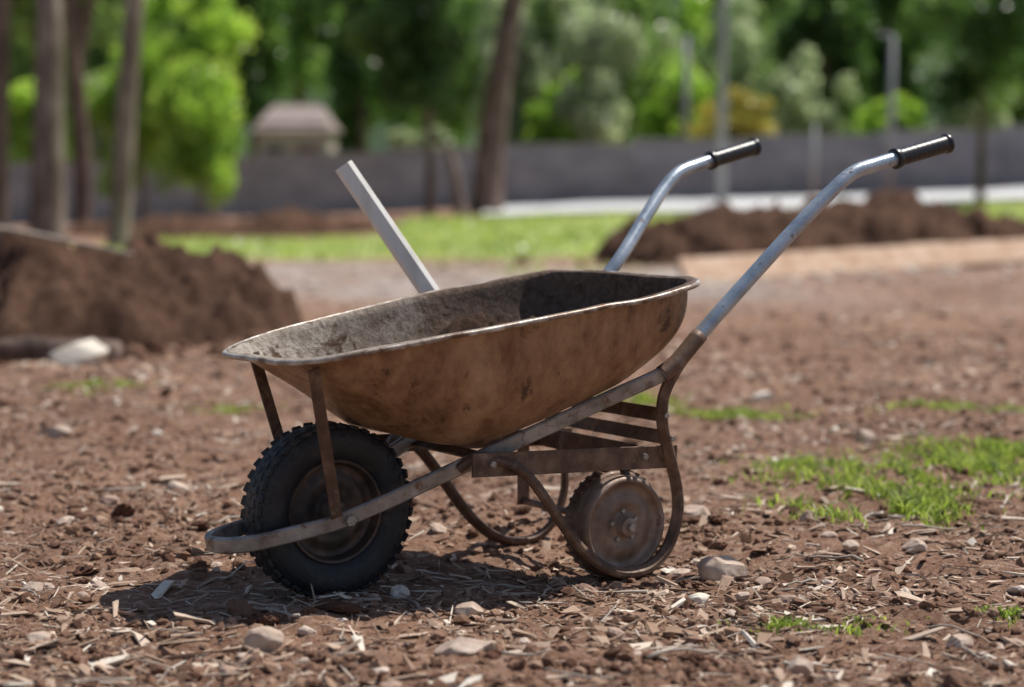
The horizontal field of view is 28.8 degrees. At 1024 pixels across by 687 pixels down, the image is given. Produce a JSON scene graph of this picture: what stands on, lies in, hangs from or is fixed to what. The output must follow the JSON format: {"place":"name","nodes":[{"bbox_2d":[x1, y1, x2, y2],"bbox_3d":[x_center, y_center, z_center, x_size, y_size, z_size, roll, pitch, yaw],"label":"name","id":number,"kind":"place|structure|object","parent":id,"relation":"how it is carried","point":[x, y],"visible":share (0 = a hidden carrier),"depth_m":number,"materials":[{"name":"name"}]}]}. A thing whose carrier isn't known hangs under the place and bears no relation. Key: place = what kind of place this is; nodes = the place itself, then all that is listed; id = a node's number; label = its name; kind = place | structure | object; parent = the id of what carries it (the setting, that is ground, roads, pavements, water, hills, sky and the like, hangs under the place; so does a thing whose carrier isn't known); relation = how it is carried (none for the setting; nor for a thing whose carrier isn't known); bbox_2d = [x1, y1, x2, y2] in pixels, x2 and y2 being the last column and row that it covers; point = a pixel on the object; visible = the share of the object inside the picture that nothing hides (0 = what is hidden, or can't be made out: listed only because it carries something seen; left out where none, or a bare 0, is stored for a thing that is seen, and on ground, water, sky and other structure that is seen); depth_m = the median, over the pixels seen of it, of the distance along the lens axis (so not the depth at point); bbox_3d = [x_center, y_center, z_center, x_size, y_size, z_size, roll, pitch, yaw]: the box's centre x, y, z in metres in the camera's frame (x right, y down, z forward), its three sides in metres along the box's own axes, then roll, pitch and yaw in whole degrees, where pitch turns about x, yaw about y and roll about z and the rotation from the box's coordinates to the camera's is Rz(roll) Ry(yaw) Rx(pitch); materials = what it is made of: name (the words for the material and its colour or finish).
{"place":"outdoors","nodes":[
{"label":"outdoors","id":0,"kind":"place"},
{"bbox_2d":[257,123,336,156],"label":"walls","id":1,"kind":"structure","parent":0,"point":[322,141],"depth_m":55.42,"materials":[{"name":"paint"}]},
{"bbox_2d":[266,147,283,152],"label":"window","id":2,"kind":"structure","parent":1,"relation":"attached to","point":[274,149],"depth_m":55.40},
{"bbox_2d":[251,105,341,132],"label":"roof","id":3,"kind":"structure","parent":1,"relation":"on","point":[296,114],"depth_m":55.97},
{"bbox_2d":[296,147,317,152],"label":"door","id":4,"kind":"structure","parent":1,"relation":"attached to","point":[306,149],"depth_m":55.39,"materials":[{"name":"grey"}]},
{"bbox_2d":[9,0,974,163],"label":"hill","id":5,"kind":"structure","parent":0,"point":[379,137],"depth_m":139.13,"materials":[{"name":"green plant"}]},
{"bbox_2d":[0,187,1023,686],"bbox_3d":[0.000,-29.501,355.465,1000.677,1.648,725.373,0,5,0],"label":"ground","id":6,"kind":"structure","parent":0,"point":[362,285],"depth_m":6.40,"materials":[{"name":"soil"}]},
{"bbox_2d":[0,0,10,238],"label":"pine tree","id":7,"kind":"object","parent":6,"relation":"on","point":[5,30],"visible":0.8,"depth_m":24.77,"materials":[{"name":"brown plant"}]},
{"bbox_2d":[20,581,44,590],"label":"rock","id":8,"kind":"object","parent":6,"relation":"on","point":[35,586],"visible":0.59,"depth_m":4.55,"materials":[{"name":"stone"}]},
{"bbox_2d":[25,631,51,642],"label":"rock","id":9,"kind":"object","parent":6,"relation":"on","point":[35,636],"visible":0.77,"depth_m":4.00,"materials":[{"name":"stone"}]},
{"bbox_2d":[35,0,66,240],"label":"pine tree","id":10,"kind":"object","parent":6,"relation":"on","point":[50,195],"visible":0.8,"depth_m":26.70,"materials":[{"name":"brown plant"}]},
{"bbox_2d":[40,425,71,437],"bbox_3d":[-1.660,0.328,7.253,0.120,0.064,0.063,0,5,0],"label":"rock","id":11,"kind":"object","parent":6,"relation":"on","point":[57,431],"visible":0.89,"depth_m":7.23,"materials":[{"name":"stone"}]},
{"bbox_2d":[0,335,122,362],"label":"log","id":12,"kind":"object","parent":6,"relation":"on","point":[30,348],"visible":0.48,"depth_m":9.99,"materials":[{"name":"brown wood"}]},
{"bbox_2d":[48,338,108,365],"bbox_3d":[-2.143,0.059,9.903,0.290,0.168,0.244,0,5,0],"label":"pale stone","id":13,"kind":"object","parent":6,"relation":"on","point":[91,351],"visible":0.88,"depth_m":9.81,"materials":[{"name":"white stone"}]},
{"bbox_2d":[11,0,148,229],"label":"pine tree","id":14,"kind":"object","parent":6,"relation":"on","point":[25,7],"visible":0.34,"depth_m":39.63,"materials":[{"name":"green plant"}]},
{"bbox_2d":[65,0,95,224],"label":"pine tree","id":15,"kind":"object","parent":6,"relation":"on","point":[78,25],"visible":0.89,"depth_m":32.70,"materials":[{"name":"brown plant"}]},
{"bbox_2d":[106,0,143,248],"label":"pine tree","id":16,"kind":"object","parent":6,"relation":"on","point":[119,232],"visible":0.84,"depth_m":25.75,"materials":[{"name":"brown plant"}]},
{"bbox_2d":[85,28,186,222],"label":"leafy sapling","id":17,"kind":"object","parent":6,"relation":"on","point":[101,107],"visible":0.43,"depth_m":42.45,"materials":[{"name":"green plant"}]},
{"bbox_2d":[0,227,302,348],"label":"dirt mound","id":18,"kind":"object","parent":6,"relation":"on","point":[154,287],"visible":0.56,"depth_m":11.61,"materials":[{"name":"soil"}]},
{"bbox_2d":[0,226,134,255],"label":"fallen branch","id":19,"kind":"object","parent":18,"relation":"on","point":[32,234],"visible":1,"depth_m":11.58,"materials":[{"name":"brown wood"}]},
{"bbox_2d":[166,480,187,490],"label":"rock","id":20,"kind":"object","parent":6,"relation":"on","point":[172,484],"visible":0.66,"depth_m":5.93,"materials":[{"name":"stone"}]},
{"bbox_2d":[143,51,247,216],"bbox_3d":[-5.769,-3.599,36.296,1.894,3.515,1.488,0,5,0],"label":"leafy sapling","id":21,"kind":"object","parent":6,"relation":"on","point":[198,110],"visible":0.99,"depth_m":36.11,"materials":[{"name":"green plant"}]},
{"bbox_2d":[165,0,259,217],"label":"leafy sapling","id":22,"kind":"object","parent":6,"relation":"on","point":[223,33],"visible":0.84,"depth_m":43.23,"materials":[{"name":"green plant"}]},
{"bbox_2d":[67,206,402,238],"bbox_3d":[-4.236,-1.910,31.927,7.982,0.610,3.150,0,5,0],"label":"dirt mound","id":23,"kind":"object","parent":6,"relation":"on","point":[290,221],"visible":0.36,"depth_m":31.28,"materials":[{"name":"soil"}]},
{"bbox_2d":[243,626,283,652],"bbox_3d":[-0.488,0.588,3.923,0.078,0.061,0.050,0,5,0],"label":"rock","id":24,"kind":"object","parent":6,"relation":"on","point":[265,639],"visible":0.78,"depth_m":3.90,"materials":[{"name":"stone"}]},
{"bbox_2d":[341,0,475,216],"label":"young tree","id":25,"kind":"object","parent":6,"relation":"on","point":[422,55],"visible":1,"depth_m":39.18,"materials":[{"name":"green plant"}]},
{"bbox_2d":[441,141,468,215],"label":"dead tree stump","id":26,"kind":"object","parent":6,"relation":"on","point":[459,200],"visible":0.87,"depth_m":40.77,"materials":[{"name":"brown plant"}]},
{"bbox_2d":[433,637,495,656],"bbox_3d":[-0.093,0.594,3.861,0.122,0.051,0.072,0,5,0],"label":"rock","id":27,"kind":"object","parent":6,"relation":"on","point":[457,646],"visible":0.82,"depth_m":3.85,"materials":[{"name":"stone"}]},
{"bbox_2d":[9,0,927,165],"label":"distant trees","id":28,"kind":"object","parent":6,"relation":"on","point":[657,121],"visible":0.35,"depth_m":54.32,"materials":[{"name":"green plant"}]},
{"bbox_2d":[454,601,484,617],"bbox_3d":[-0.092,0.586,4.337,0.067,0.043,0.056,0,5,0],"label":"rock","id":29,"kind":"object","parent":6,"relation":"on","point":[470,607],"visible":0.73,"depth_m":4.32,"materials":[{"name":"stone"}]},
{"bbox_2d":[10,0,948,156],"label":"distant trees","id":30,"kind":"object","parent":6,"relation":"on","point":[824,29],"visible":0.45,"depth_m":59.76,"materials":[{"name":"green plant"}]},
{"bbox_2d":[469,0,523,214],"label":"pine tree","id":31,"kind":"object","parent":6,"relation":"on","point":[487,192],"visible":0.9,"depth_m":41.53,"materials":[{"name":"brown plant"}]},
{"bbox_2d":[11,0,1011,141],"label":"distant trees","id":32,"kind":"object","parent":6,"relation":"on","point":[306,33],"visible":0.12,"depth_m":82.07,"materials":[{"name":"green plant"}]},
{"bbox_2d":[0,327,1023,686],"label":"soil crumbs","id":33,"kind":"object","parent":6,"relation":"on","point":[624,651],"visible":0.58,"depth_m":4.66,"materials":[{"name":"brown soil"}]},
{"bbox_2d":[0,308,1023,686],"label":"soil clods","id":34,"kind":"object","parent":6,"relation":"on","point":[950,678],"visible":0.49,"depth_m":4.71,"materials":[{"name":"brown soil"}]},
{"bbox_2d":[0,310,1023,686],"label":"pebbles","id":35,"kind":"object","parent":6,"relation":"on","point":[400,590],"visible":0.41,"depth_m":4.65,"materials":[{"name":"grey stone"}]},
{"bbox_2d":[0,327,1023,686],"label":"wood chip litter","id":36,"kind":"object","parent":6,"relation":"on","point":[638,625],"visible":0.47,"depth_m":4.59,"materials":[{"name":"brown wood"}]},
{"bbox_2d":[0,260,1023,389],"bbox_3d":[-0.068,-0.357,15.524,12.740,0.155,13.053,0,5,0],"label":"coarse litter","id":37,"kind":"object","parent":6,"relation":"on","point":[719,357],"visible":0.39,"depth_m":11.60,"materials":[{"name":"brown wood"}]},
{"bbox_2d":[0,368,1023,686],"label":"twigs","id":38,"kind":"object","parent":6,"relation":"on","point":[654,654],"visible":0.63,"depth_m":4.48,"materials":[{"name":"brown wood"}]},
{"bbox_2d":[9,126,1023,225],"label":"boundary wall","id":39,"kind":"structure","parent":6,"relation":"on","point":[637,170],"depth_m":48.26,"materials":[{"name":"grey concrete"}]},
{"bbox_2d":[9,125,1023,168],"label":"coping","id":40,"kind":"object","parent":39,"relation":"on","point":[670,140],"visible":0.75,"depth_m":48.16,"materials":[{"name":"grey concrete"}]},
{"bbox_2d":[10,0,1023,161],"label":"distant trees","id":41,"kind":"object","parent":6,"relation":"on","point":[98,58],"visible":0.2,"depth_m":56.96,"materials":[{"name":"green plant"}]},
{"bbox_2d":[13,376,1023,638],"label":"grass","id":42,"kind":"structure","parent":6,"relation":"on","point":[925,506],"depth_m":6.19,"materials":[{"name":"green plant"}]},
{"bbox_2d":[65,0,1014,161],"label":"distant trees","id":43,"kind":"object","parent":6,"relation":"on","point":[796,97],"visible":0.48,"depth_m":54.33,"materials":[{"name":"green plant"}]},
{"bbox_2d":[122,256,1022,359],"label":"mound clods","id":44,"kind":"object","parent":6,"relation":"on","point":[155,346],"visible":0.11,"depth_m":11.22,"materials":[{"name":"soil"}]},
{"bbox_2d":[204,133,954,596],"bbox_3d":[0.113,0.019,4.869,1.876,1.068,0.801,-3,6,-33],"label":"wheelbarrow","id":45,"kind":"object","parent":6,"relation":"on","point":[492,369],"visible":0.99,"depth_m":4.58,"materials":[{"name":"metal"}]},
{"bbox_2d":[335,160,438,292],"bbox_3d":[-0.255,-0.195,5.125,0.399,0.552,0.036,0,5,4],"label":"wooden shaft","id":46,"kind":"object","parent":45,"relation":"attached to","point":[385,227],"visible":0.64,"depth_m":5.11,"materials":[{"name":"grey wood"}]},
{"bbox_2d":[681,35,688,138],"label":"utility pole","id":47,"kind":"object","parent":6,"relation":"on","point":[685,94],"visible":0.6,"depth_m":51.56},
{"bbox_2d":[683,505,709,515],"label":"rock","id":48,"kind":"object","parent":6,"relation":"on","point":[693,510],"visible":0.51,"depth_m":5.45,"materials":[{"name":"stone"}]},
{"bbox_2d":[687,593,709,605],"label":"rock","id":49,"kind":"object","parent":6,"relation":"on","point":[702,598],"visible":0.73,"depth_m":4.45,"materials":[{"name":"stone"}]},
{"bbox_2d":[717,0,726,202],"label":"utility pole","id":50,"kind":"object","parent":6,"relation":"on","point":[722,106],"visible":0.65,"depth_m":40.65,"materials":[{"name":"grey metal"}]},
{"bbox_2d":[696,555,747,580],"bbox_3d":[0.496,0.540,4.739,0.113,0.072,0.080,-4,6,-36],"label":"rock","id":51,"kind":"object","parent":6,"relation":"on","point":[714,568],"visible":0.81,"depth_m":4.71,"materials":[{"name":"stone"}]},
{"bbox_2d":[685,86,779,138],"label":"yellow shrub","id":52,"kind":"object","parent":6,"relation":"on","point":[739,126],"visible":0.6,"depth_m":50.55,"materials":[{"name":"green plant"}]},
{"bbox_2d":[751,391,774,399],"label":"rock","id":53,"kind":"object","parent":6,"relation":"on","point":[767,395],"visible":0.5,"depth_m":8.63,"materials":[{"name":"stone"}]},
{"bbox_2d":[785,656,813,673],"bbox_3d":[0.550,0.620,3.817,0.076,0.051,0.046,-4,6,-40],"label":"rock","id":54,"kind":"object","parent":6,"relation":"on","point":[799,665],"visible":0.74,"depth_m":3.80,"materials":[{"name":"stone"}]},
{"bbox_2d":[591,186,1023,265],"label":"dirt mound","id":55,"kind":"object","parent":6,"relation":"on","point":[883,218],"visible":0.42,"depth_m":22.57,"materials":[{"name":"soil"}]},
{"bbox_2d":[800,511,814,521],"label":"rock","id":56,"kind":"object","parent":6,"relation":"on","point":[803,517],"visible":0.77,"depth_m":5.35,"materials":[{"name":"stone"}]},
{"bbox_2d":[811,123,816,195],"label":"fence post","id":57,"kind":"object","parent":6,"relation":"on","point":[814,164],"visible":0.79,"depth_m":46.76,"materials":[{"name":"grey metal"}]},
{"bbox_2d":[675,239,1023,283],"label":"timber beam","id":58,"kind":"structure","parent":6,"relation":"on","point":[716,269],"depth_m":19.72,"materials":[{"name":"beige wood"}]},
{"bbox_2d":[842,540,859,552],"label":"rock","id":59,"kind":"object","parent":6,"relation":"on","point":[850,545],"visible":0.99,"depth_m":5.00,"materials":[{"name":"stone"}]},
{"bbox_2d":[855,429,876,442],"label":"rock","id":60,"kind":"object","parent":6,"relation":"on","point":[867,435],"visible":0.92,"depth_m":7.03,"materials":[{"name":"stone"}]},
{"bbox_2d":[878,33,894,191],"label":"street lamp","id":61,"kind":"object","parent":6,"relation":"on","point":[891,129],"visible":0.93,"depth_m":46.64,"materials":[{"name":"grey metal"}]},
{"bbox_2d":[902,539,926,553],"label":"rock","id":62,"kind":"object","parent":6,"relation":"on","point":[916,546],"visible":0.98,"depth_m":4.94,"materials":[{"name":"stone"}]},
{"bbox_2d":[905,240,989,244],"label":"timber beam","id":63,"kind":"structure","parent":6,"relation":"on","point":[936,242],"depth_m":22.21,"materials":[{"name":"brown wood"}]},
{"bbox_2d":[945,634,973,649],"bbox_3d":[0.904,0.604,4.018,0.061,0.035,0.039,-5,7,-43],"label":"rock","id":64,"kind":"object","parent":6,"relation":"on","point":[960,640],"visible":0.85,"depth_m":4.01,"materials":[{"name":"stone"}]},
{"bbox_2d":[901,0,1023,203],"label":"young tree","id":65,"kind":"object","parent":6,"relation":"on","point":[989,34],"visible":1,"depth_m":37.48,"materials":[{"name":"green plant"}]},
{"bbox_2d":[70,198,1023,272],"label":"lawn grass","id":66,"kind":"structure","parent":0,"point":[265,241],"depth_m":27.91,"materials":[{"name":"green plant"}]},
{"bbox_2d":[481,187,1023,216],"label":"pavement","id":67,"kind":"structure","parent":0,"point":[995,195],"depth_m":41.13,"materials":[{"name":"grey concrete"}]},
{"bbox_2d":[653,262,1023,285],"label":"rubble gravel","id":68,"kind":"structure","parent":0,"point":[909,269],"depth_m":18.93,"materials":[{"name":"gravel"}]}
]}

